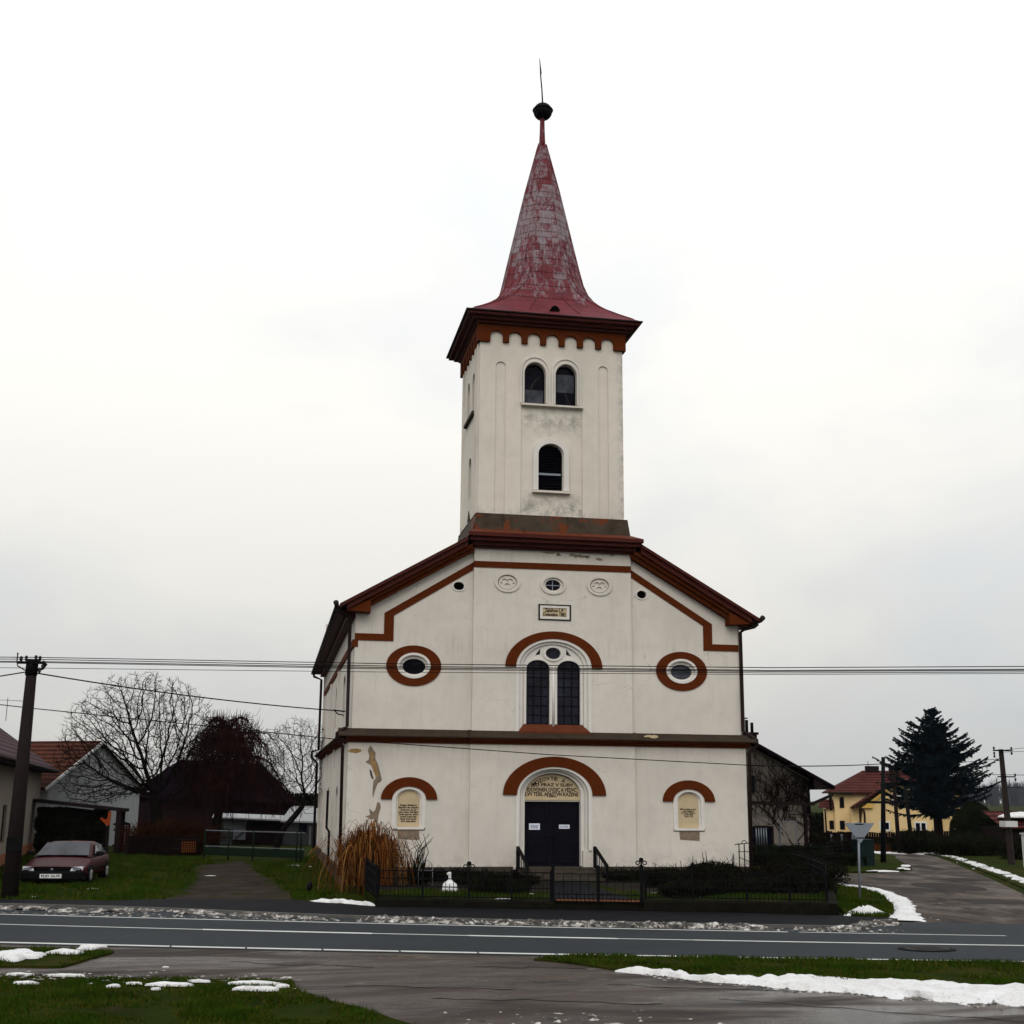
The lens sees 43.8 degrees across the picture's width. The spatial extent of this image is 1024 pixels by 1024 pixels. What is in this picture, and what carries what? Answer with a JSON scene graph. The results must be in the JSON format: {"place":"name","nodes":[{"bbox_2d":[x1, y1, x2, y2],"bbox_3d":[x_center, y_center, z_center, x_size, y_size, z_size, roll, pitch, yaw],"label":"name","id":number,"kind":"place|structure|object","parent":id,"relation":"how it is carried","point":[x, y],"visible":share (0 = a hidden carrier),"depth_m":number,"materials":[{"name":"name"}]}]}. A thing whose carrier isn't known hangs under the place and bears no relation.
{"place":"outdoors","nodes":[
{"label":"outdoors","id":0,"kind":"place"},
{"bbox_2d":[0,947,113,967],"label":"verge","id":1,"kind":"structure","parent":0,"point":[49,961],"depth_m":23.33,"materials":[{"name":"plant"}]},
{"bbox_2d":[0,948,46,961],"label":"snow patch","id":2,"kind":"object","parent":1,"relation":"on","point":[16,955],"visible":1,"depth_m":23.54,"materials":[{"name":"snow"}]},
{"bbox_2d":[0,972,416,1023],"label":"lawn","id":3,"kind":"structure","parent":0,"point":[158,1014],"depth_m":18.17,"materials":[{"name":"plant"}]},
{"bbox_2d":[137,761,294,832],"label":"dark barn","id":4,"kind":"structure","parent":0,"point":[144,809],"depth_m":89.56,"materials":[{"name":"wood"}]},
{"bbox_2d":[167,861,290,899],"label":"gravel track","id":5,"kind":"structure","parent":0,"point":[237,880],"depth_m":43.89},
{"bbox_2d":[253,855,363,904],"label":"grass","id":6,"kind":"structure","parent":0,"point":[299,885],"depth_m":47.70,"materials":[{"name":"plant"}]},
{"bbox_2d":[0,899,889,925],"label":"pavement","id":7,"kind":"structure","parent":0,"point":[286,906],"depth_m":33.89,"materials":[{"name":"asphalt"}]},
{"bbox_2d":[0,944,1023,1023],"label":"forecourt","id":8,"kind":"structure","parent":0,"point":[555,984],"depth_m":20.48,"materials":[{"name":"asphalt"}]},
{"bbox_2d":[0,908,1023,960],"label":"road","id":9,"kind":"structure","parent":0,"point":[641,941],"depth_m":28.23,"materials":[{"name":"asphalt"}]},
{"bbox_2d":[0,905,225,914],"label":"snow bank","id":10,"kind":"structure","parent":9,"relation":"on","point":[119,910],"depth_m":33.64,"materials":[{"name":"snow"}]},
{"bbox_2d":[229,911,325,919],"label":"snow bank","id":11,"kind":"structure","parent":9,"relation":"on","point":[261,914],"depth_m":32.41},
{"bbox_2d":[6,914,1004,935],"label":"edge line","id":12,"kind":"object","parent":9,"relation":"on","point":[485,925],"visible":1,"depth_m":30.74,"materials":[{"name":"paint"}]},
{"bbox_2d":[0,910,1023,1023],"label":"slush","id":13,"kind":"object","parent":9,"relation":"on","point":[590,1014],"visible":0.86,"depth_m":21.27,"materials":[{"name":"snow"}]},
{"bbox_2d":[0,942,1023,961],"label":"edge line","id":14,"kind":"object","parent":9,"relation":"on","point":[333,949],"visible":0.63,"depth_m":25.70,"materials":[{"name":"paint"}]},
{"bbox_2d":[5,924,1023,945],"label":"line","id":15,"kind":"object","parent":9,"relation":"on","point":[521,936],"visible":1,"depth_m":28.42,"materials":[{"name":"paint"}]},
{"bbox_2d":[333,914,905,931],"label":"snow bank","id":16,"kind":"structure","parent":9,"relation":"on","point":[857,927],"depth_m":30.91,"materials":[{"name":"snow"}]},
{"bbox_2d":[897,946,956,951],"bbox_3d":[8.705,9.157,26.690,1.240,0.028,0.992,3,-13,-10],"label":"manhole cover","id":17,"kind":"object","parent":9,"relation":"on","point":[926,949],"visible":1,"depth_m":26.57,"materials":[{"name":"metal"}]},
{"bbox_2d":[0,801,1023,955],"bbox_3d":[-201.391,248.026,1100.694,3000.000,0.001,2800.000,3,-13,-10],"label":"ground","id":18,"kind":"structure","parent":0,"point":[219,859],"depth_m":51.94,"materials":[{"name":"plant"}]},
{"bbox_2d":[1,653,47,898],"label":"utility pole","id":19,"kind":"object","parent":18,"relation":"on","point":[12,863],"visible":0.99,"depth_m":38.50,"materials":[{"name":"black wood"}]},
{"bbox_2d":[38,673,334,710],"bbox_3d":[-10.757,6.300,44.086,0.040,0.482,12.562,-10,-16,38],"label":"overhead wire","id":20,"kind":"object","parent":19,"relation":"attached to","point":[180,694],"visible":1,"depth_m":43.30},
{"bbox_2d":[0,661,1023,671],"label":"overhead wire","id":21,"kind":"object","parent":19,"relation":"attached to","point":[530,669],"visible":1,"depth_m":37.71,"materials":[{"name":"metal"}]},
{"bbox_2d":[0,662,1023,672],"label":"overhead wire","id":22,"kind":"object","parent":19,"relation":"attached to","point":[521,670],"visible":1,"depth_m":37.74,"materials":[{"name":"metal"}]},
{"bbox_2d":[0,667,1023,674],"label":"overhead wire","id":23,"kind":"object","parent":19,"relation":"attached to","point":[561,673],"visible":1,"depth_m":37.60,"materials":[{"name":"metal"}]},
{"bbox_2d":[5,657,1023,667],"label":"overhead wire","id":24,"kind":"object","parent":19,"relation":"attached to","point":[533,665],"visible":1,"depth_m":37.72,"materials":[{"name":"metal"}]},
{"bbox_2d":[12,659,1023,670],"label":"overhead wire","id":25,"kind":"object","parent":19,"relation":"attached to","point":[535,667],"visible":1,"depth_m":37.74,"materials":[{"name":"metal"}]},
{"bbox_2d":[0,698,60,865],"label":"grey house","id":26,"kind":"structure","parent":18,"relation":"on","point":[38,766],"depth_m":58.75,"materials":[{"name":"plaster"},{"name":"roof tile"},{"name":"dark glass"}]},
{"bbox_2d":[0,704,751,765],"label":"overhead wire","id":27,"kind":"object","parent":26,"relation":"attached to","point":[372,741],"visible":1,"depth_m":44.64,"materials":[{"name":"metal"}]},
{"bbox_2d":[20,835,109,883],"bbox_3d":[-15.980,12.427,45.742,2.640,1.651,4.471,2,-13,-5],"label":"parked car","id":28,"kind":"object","parent":18,"relation":"on","point":[84,861],"visible":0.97,"depth_m":44.71,"materials":[{"name":"red paint"}]},
{"bbox_2d":[33,806,110,851],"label":"hedge","id":29,"kind":"object","parent":18,"relation":"on","point":[57,823],"visible":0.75,"depth_m":66.39,"materials":[{"name":"green plant"}]},
{"bbox_2d":[33,798,128,853],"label":"carport","id":30,"kind":"object","parent":18,"relation":"on","point":[120,814],"visible":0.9,"depth_m":66.05,"materials":[{"name":"brown wood"}]},
{"bbox_2d":[31,741,148,845],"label":"gable house","id":31,"kind":"structure","parent":18,"relation":"on","point":[47,754],"depth_m":76.09,"materials":[{"name":"paint"}]},
{"bbox_2d":[0,851,215,900],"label":"grass","id":32,"kind":"structure","parent":18,"relation":"on","point":[141,861],"depth_m":44.58,"materials":[{"name":"plant"}]},
{"bbox_2d":[51,668,224,827],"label":"bare tree","id":33,"kind":"object","parent":18,"relation":"on","point":[154,793],"visible":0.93,"depth_m":72.01,"materials":[{"name":"brown plant"}]},
{"bbox_2d":[126,834,198,855],"bbox_3d":[-17.824,16.998,64.871,3.555,1.070,0.275,3,-13,-10],"label":"board fence","id":34,"kind":"object","parent":18,"relation":"on","point":[162,844],"visible":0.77,"depth_m":64.84,"materials":[{"name":"brown wood"}]},
{"bbox_2d":[114,814,240,854],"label":"dry bush","id":35,"kind":"object","parent":18,"relation":"on","point":[184,829],"visible":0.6,"depth_m":65.70,"materials":[{"name":"plant"}]},
{"bbox_2d":[162,708,313,847],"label":"weeping tree","id":36,"kind":"object","parent":18,"relation":"on","point":[238,749],"visible":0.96,"depth_m":72.71,"materials":[{"name":"brown plant"}]},
{"bbox_2d":[212,813,283,844],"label":"white shed","id":37,"kind":"structure","parent":18,"relation":"on","point":[274,825],"depth_m":79.88,"materials":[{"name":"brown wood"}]},
{"bbox_2d":[203,829,304,861],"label":"wire gate","id":38,"kind":"structure","parent":18,"relation":"on","point":[253,852],"depth_m":60.38,"materials":[{"name":"metal"}]},
{"bbox_2d":[259,715,324,849],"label":"bare tree","id":39,"kind":"object","parent":18,"relation":"on","point":[291,819],"visible":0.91,"depth_m":66.35,"materials":[{"name":"brown plant"}]},
{"bbox_2d":[281,807,317,844],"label":"grey shed","id":40,"kind":"structure","parent":18,"relation":"on","point":[305,823],"depth_m":79.62,"materials":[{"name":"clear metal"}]},
{"bbox_2d":[0,903,897,928],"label":"kerb","id":41,"kind":"structure","parent":18,"relation":"on","point":[366,916],"depth_m":32.69,"materials":[{"name":"concrete"}]},
{"bbox_2d":[375,897,552,908],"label":"garden wall","id":42,"kind":"structure","parent":18,"relation":"on","point":[461,903],"depth_m":35.18,"materials":[{"name":"concrete"}]},
{"bbox_2d":[377,861,551,900],"bbox_3d":[-1.329,10.286,35.461,4.909,1.072,0.128,-1,-13,5],"label":"iron fence","id":43,"kind":"object","parent":42,"relation":"on","point":[468,864],"visible":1,"depth_m":35.44,"materials":[{"name":"metal"}]},
{"bbox_2d":[310,58,764,886],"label":"church","id":44,"kind":"structure","parent":18,"relation":"on","point":[546,560],"depth_m":47.31,"materials":[{"name":"paint"}]},
{"bbox_2d":[397,653,430,677],"bbox_3d":[-3.584,5.599,46.300,1.220,0.930,0.280,3,-13,-10],"label":"window","id":45,"kind":"structure","parent":44,"relation":"in","point":[412,659],"depth_m":46.32,"materials":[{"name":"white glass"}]},
{"bbox_2d":[520,356,581,405],"bbox_3d":[1.501,-5.067,49.542,2.445,1.940,0.345,3,-13,-10],"label":"window","id":46,"kind":"structure","parent":44,"relation":"in","point":[560,383],"depth_m":49.55,"materials":[{"name":"paint"}]},
{"bbox_2d":[533,438,568,490],"bbox_3d":[1.464,-1.771,48.862,1.400,2.069,0.410,3,-13,-10],"label":"louvre window","id":47,"kind":"structure","parent":44,"relation":"in","point":[547,460],"depth_m":48.82,"materials":[{"name":"white paint"}]},
{"bbox_2d":[524,801,578,865],"bbox_3d":[1.429,11.642,46.042,2.090,2.280,0.165,3,-13,-10],"label":"door","id":48,"kind":"structure","parent":44,"relation":"in","point":[550,845],"depth_m":46.06,"materials":[{"name":"blue paint"}]},
{"bbox_2d":[540,575,565,594],"bbox_3d":[1.530,2.748,47.713,0.980,0.720,0.190,3,-13,-10],"label":"window","id":49,"kind":"structure","parent":44,"relation":"in","point":[552,584],"depth_m":47.71,"materials":[{"name":"paint"}]},
{"bbox_2d":[515,639,591,732],"bbox_3d":[1.508,6.402,47.008,2.860,3.410,0.375,3,-13,-10],"label":"window","id":50,"kind":"structure","parent":44,"relation":"in","point":[553,698],"depth_m":47.03,"materials":[{"name":"black glass"}]},
{"bbox_2d":[666,659,696,683],"bbox_3d":[6.382,6.033,48.118,1.220,0.930,0.280,3,-13,-10],"label":"window","id":51,"kind":"structure","parent":44,"relation":"in","point":[681,677],"depth_m":48.15,"materials":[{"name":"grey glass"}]},
{"bbox_2d":[357,870,821,910],"bbox_3d":[3.144,12.895,44.042,16.850,0.230,21.300,3,-13,-10],"label":"garden bed","id":52,"kind":"object","parent":18,"relation":"on","point":[369,896],"visible":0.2,"depth_m":38.34,"materials":[{"name":"plant"}]},
{"bbox_2d":[363,857,377,897],"bbox_3d":[-4.616,11.301,39.935,0.060,0.991,9.060,3,-13,-10],"label":"iron fence","id":53,"kind":"object","parent":52,"relation":"on","point":[370,881],"visible":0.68,"depth_m":37.48,"materials":[{"name":"metal"}]},
{"bbox_2d":[379,887,545,899],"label":"grass","id":54,"kind":"structure","parent":52,"relation":"on","point":[463,892],"depth_m":36.57,"materials":[{"name":"plant"}]},
{"bbox_2d":[457,873,540,893],"bbox_3d":[-0.299,10.964,37.394,2.248,0.678,2.137,-8,-15,34],"label":"shrub","id":55,"kind":"object","parent":52,"relation":"on","point":[499,883],"visible":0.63,"depth_m":37.26,"materials":[{"name":"green plant"}]},
{"bbox_2d":[554,900,641,910],"bbox_3d":[2.367,10.834,34.989,2.392,0.260,0.300,-1,-13,5],"label":"gate threshold","id":56,"kind":"object","parent":52,"relation":"on","point":[599,905],"visible":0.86,"depth_m":34.85,"materials":[{"name":"concrete"}]},
{"bbox_2d":[551,858,648,902],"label":"garden gate","id":57,"kind":"structure","parent":56,"relation":"on","point":[598,874],"depth_m":35.10,"materials":[{"name":"black metal"}]},
{"bbox_2d":[656,870,727,898],"bbox_3d":[5.206,10.891,37.203,2.123,0.818,1.999,3,-13,-10],"label":"shrub","id":58,"kind":"object","parent":52,"relation":"on","point":[681,883],"visible":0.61,"depth_m":36.84,"materials":[{"name":"green plant"}]},
{"bbox_2d":[629,889,824,901],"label":"grass","id":59,"kind":"structure","parent":52,"relation":"on","point":[802,896],"depth_m":36.87,"materials":[{"name":"plant"}]},
{"bbox_2d":[755,853,854,884],"bbox_3d":[10.604,12.898,46.233,3.287,1.137,5.093,3,-13,-10],"label":"shrub","id":60,"kind":"object","parent":52,"relation":"on","point":[838,869],"visible":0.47,"depth_m":45.48,"materials":[{"name":"green plant"}]},
{"bbox_2d":[758,865,853,893],"bbox_3d":[8.970,11.493,39.908,2.744,0.871,3.089,-8,-15,33],"label":"shrub","id":61,"kind":"object","parent":52,"relation":"on","point":[793,878],"visible":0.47,"depth_m":39.30,"materials":[{"name":"green plant"}]},
{"bbox_2d":[644,898,829,914],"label":"garden wall","id":62,"kind":"structure","parent":18,"relation":"on","point":[775,907],"depth_m":34.49,"materials":[{"name":"concrete"}]},
{"bbox_2d":[644,863,827,901],"bbox_3d":[6.100,10.179,34.782,4.961,1.112,0.132,-1,-13,5],"label":"iron fence","id":63,"kind":"object","parent":62,"relation":"on","point":[746,881],"visible":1,"depth_m":34.75,"materials":[{"name":"metal"}]},
{"bbox_2d":[742,718,834,845],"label":"annex house","id":64,"kind":"structure","parent":18,"relation":"on","point":[771,834],"depth_m":62.91,"materials":[{"name":"paint"}]},
{"bbox_2d":[752,826,773,845],"bbox_3d":[12.232,15.939,62.549,1.300,0.980,0.080,3,-13,-10],"label":"window","id":65,"kind":"structure","parent":64,"relation":"in","point":[762,835],"depth_m":62.56,"materials":[{"name":"paint"}]},
{"bbox_2d":[746,750,811,845],"bbox_3d":[13.175,14.450,62.907,3.366,5.640,0.134,3,-13,-10],"label":"climbing vine","id":66,"kind":"object","parent":64,"relation":"attached to","point":[804,785],"visible":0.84,"depth_m":63.05,"materials":[{"name":"plant"}]},
{"bbox_2d":[779,821,797,845],"bbox_3d":[13.606,16.231,62.607,0.890,2.020,0.090,3,-13,-10],"label":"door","id":67,"kind":"structure","parent":64,"relation":"in","point":[790,826],"depth_m":62.69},
{"bbox_2d":[812,832,851,852],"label":"shrub","id":68,"kind":"object","parent":18,"relation":"on","point":[823,840],"visible":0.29,"depth_m":65.61,"materials":[{"name":"green plant"}]},
{"bbox_2d":[835,884,893,916],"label":"corner verge","id":69,"kind":"structure","parent":18,"relation":"on","point":[841,911],"depth_m":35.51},
{"bbox_2d":[844,822,873,897],"bbox_3d":[10.940,10.994,39.917,1.020,2.472,0.100,3,-13,-10],"label":"yield sign","id":70,"kind":"object","parent":69,"relation":"on","point":[859,830],"visible":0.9,"depth_m":40.05,"materials":[{"name":"metal"}]},
{"bbox_2d":[839,883,925,921],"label":"snow bank","id":71,"kind":"structure","parent":69,"relation":"on","point":[904,908],"depth_m":36.60,"materials":[{"name":"snow"}]},
{"bbox_2d":[818,766,959,836],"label":"yellow house","id":72,"kind":"structure","parent":18,"relation":"on","point":[852,794],"depth_m":111.48,"materials":[{"name":"yellow plaster"},{"name":"brown red tile"},{"name":"glass"}]},
{"bbox_2d":[885,770,901,852],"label":"utility pole","id":73,"kind":"object","parent":18,"relation":"on","point":[893,783],"visible":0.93,"depth_m":75.48,"materials":[{"name":"brown wood"}]},
{"bbox_2d":[872,707,1000,830],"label":"spruce tree","id":74,"kind":"object","parent":18,"relation":"on","point":[930,747],"visible":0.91,"depth_m":90.49,"materials":[{"name":"green plant"}]},
{"bbox_2d":[924,854,1023,888],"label":"verge","id":75,"kind":"structure","parent":18,"relation":"on","point":[1002,864],"depth_m":61.61,"materials":[{"name":"plant"}]},
{"bbox_2d":[886,826,946,853],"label":"shrub","id":76,"kind":"object","parent":75,"relation":"on","point":[910,843],"visible":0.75,"depth_m":75.25,"materials":[{"name":"green plant"}]},
{"bbox_2d":[874,851,1023,883],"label":"snow bank","id":77,"kind":"structure","parent":75,"relation":"on","point":[998,871],"depth_m":60.52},
{"bbox_2d":[927,831,1005,855],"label":"shrub","id":78,"kind":"object","parent":75,"relation":"on","point":[966,844],"visible":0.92,"depth_m":72.34,"materials":[{"name":"green plant"}]},
{"bbox_2d":[949,801,998,834],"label":"evergreen bush","id":79,"kind":"object","parent":75,"relation":"on","point":[971,817],"visible":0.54,"depth_m":77.32,"materials":[{"name":"green plant"}]},
{"bbox_2d":[993,746,1017,864],"bbox_3d":[24.434,14.601,63.098,1.150,5.819,0.665,3,-13,-10],"label":"utility pole","id":80,"kind":"object","parent":75,"relation":"on","point":[1007,823],"visible":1,"depth_m":62.99,"materials":[{"name":"brown wood"}]},
{"bbox_2d":[993,838,1022,859],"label":"shrub","id":81,"kind":"object","parent":75,"relation":"on","point":[1018,853],"visible":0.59,"depth_m":68.12,"materials":[{"name":"green plant"}]},
{"bbox_2d":[959,777,1023,806],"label":"woodland","id":82,"kind":"object","parent":18,"relation":"on","point":[1016,797],"visible":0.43,"depth_m":736.02,"materials":[{"name":"plant"}]},
{"bbox_2d":[979,811,1023,843],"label":"maroon shed","id":83,"kind":"structure","parent":18,"relation":"on","point":[998,831],"depth_m":75.24,"materials":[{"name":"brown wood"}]},
{"bbox_2d":[0,0,1023,802],"label":"sky","id":84,"kind":"structure","parent":0,"point":[246,246],"materials":[{"name":"white"}]},
{"bbox_2d":[548,881,630,902],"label":"garden path","id":85,"kind":"structure","parent":0,"point":[572,887],"depth_m":38.98,"materials":[{"name":"concrete"}]},
{"bbox_2d":[380,879,819,895],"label":"garden soil","id":86,"kind":"structure","parent":0,"point":[617,886],"depth_m":41.01,"materials":[{"name":"soil"}]},
{"bbox_2d":[299,819,436,894],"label":"ornamental grass","id":87,"kind":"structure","parent":86,"relation":"on","point":[382,850],"depth_m":40.76,"materials":[{"name":"orange plant"}]},
{"bbox_2d":[398,834,435,884],"bbox_3d":[-3.058,11.346,41.587,1.320,1.592,2.054,0,-13,2],"label":"yucca plant","id":88,"kind":"object","parent":86,"relation":"on","point":[421,867],"visible":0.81,"depth_m":41.47,"materials":[{"name":"green plant"}]},
{"bbox_2d":[435,867,542,885],"bbox_3d":[-0.598,11.956,41.772,3.639,0.644,2.427,-3,-13,14],"label":"shrub","id":89,"kind":"object","parent":86,"relation":"on","point":[472,875],"visible":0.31,"depth_m":41.44,"materials":[{"name":"green plant"}]},
{"bbox_2d":[600,864,684,881],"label":"shrub","id":90,"kind":"object","parent":86,"relation":"on","point":[627,877],"visible":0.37,"depth_m":44.15,"materials":[{"name":"green plant"}]},
{"bbox_2d":[638,861,700,886],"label":"shrub","id":91,"kind":"object","parent":86,"relation":"on","point":[656,875],"visible":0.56,"depth_m":41.20,"materials":[{"name":"green plant"}]},
{"bbox_2d":[682,851,744,878],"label":"shrub","id":92,"kind":"object","parent":86,"relation":"on","point":[713,866],"visible":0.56,"depth_m":42.77,"materials":[{"name":"green plant"}]},
{"bbox_2d":[697,866,803,894],"bbox_3d":[6.971,11.265,38.930,3.543,0.857,2.868,9,-15,-34],"label":"shrub","id":93,"kind":"object","parent":86,"relation":"on","point":[751,878],"visible":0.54,"depth_m":38.44,"materials":[{"name":"green plant"}]},
{"bbox_2d":[735,858,812,877],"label":"shrub","id":94,"kind":"object","parent":86,"relation":"on","point":[750,870],"visible":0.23,"depth_m":42.61,"materials":[{"name":"green plant"}]},
{"bbox_2d":[534,952,1023,984],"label":"verge","id":95,"kind":"structure","parent":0,"point":[945,975],"depth_m":23.14,"materials":[{"name":"plant"}]},
{"bbox_2d":[615,966,1023,1006],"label":"snow bank","id":96,"kind":"structure","parent":95,"relation":"on","point":[1011,994],"depth_m":20.85,"materials":[{"name":"snow"}]},
{"bbox_2d":[753,860,907,872],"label":"grass island","id":97,"kind":"structure","parent":0,"point":[889,865],"depth_m":58.01,"materials":[{"name":"plant"}]},
{"bbox_2d":[747,794,833,845],"bbox_3d":[13.285,15.217,61.133,5.969,3.349,0.983,6,-14,-22],"label":"pergola","id":98,"kind":"object","parent":97,"relation":"on","point":[813,803],"visible":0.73,"depth_m":61.17,"materials":[{"name":"brown wood"}]},
{"bbox_2d":[753,844,834,855],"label":"hedge","id":99,"kind":"object","parent":97,"relation":"on","point":[758,848],"visible":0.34,"depth_m":60.45,"materials":[{"name":"green plant"}]},
{"bbox_2d":[753,840,842,863],"bbox_3d":[12.726,15.355,56.836,8.223,1.190,0.790,11,-17,-40],"label":"wire fence","id":100,"kind":"object","parent":97,"relation":"on","point":[799,843],"visible":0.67,"depth_m":56.65,"materials":[{"name":"black metal"}]},
{"bbox_2d":[753,851,867,865],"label":"hedge","id":101,"kind":"object","parent":97,"relation":"on","point":[851,858],"visible":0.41,"depth_m":59.17,"materials":[{"name":"green plant"}]},
{"bbox_2d":[850,839,874,865],"bbox_3d":[16.511,16.033,59.827,0.910,1.240,0.660,3,-13,-10],"label":"utility cabinet","id":102,"kind":"object","parent":97,"relation":"on","point":[867,848],"visible":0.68,"depth_m":59.58,"materials":[{"name":"metal"}]},
{"bbox_2d":[880,757,885,861],"bbox_3d":[18.530,14.883,63.597,0.530,5.183,0.280,3,-13,-10],"label":"utility pole","id":103,"kind":"object","parent":97,"relation":"on","point":[883,837],"visible":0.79,"depth_m":63.44,"materials":[{"name":"black metal"}]},
{"bbox_2d":[836,853,1023,923],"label":"side road","id":104,"kind":"structure","parent":0,"point":[940,905],"depth_m":43.45,"materials":[{"name":"asphalt"}]},
{"bbox_2d":[232,871,1023,1021],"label":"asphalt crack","id":105,"kind":"object","parent":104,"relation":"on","point":[619,984],"visible":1,"depth_m":20.70,"materials":[{"name":"asphalt"}]},
{"bbox_2d":[911,883,987,890],"bbox_3d":[15.895,13.673,46.444,2.232,0.001,4.091,2,-13,-5],"label":"asphalt patch","id":106,"kind":"object","parent":104,"relation":"on","point":[944,886],"visible":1,"depth_m":46.41,"materials":[{"name":"asphalt"}]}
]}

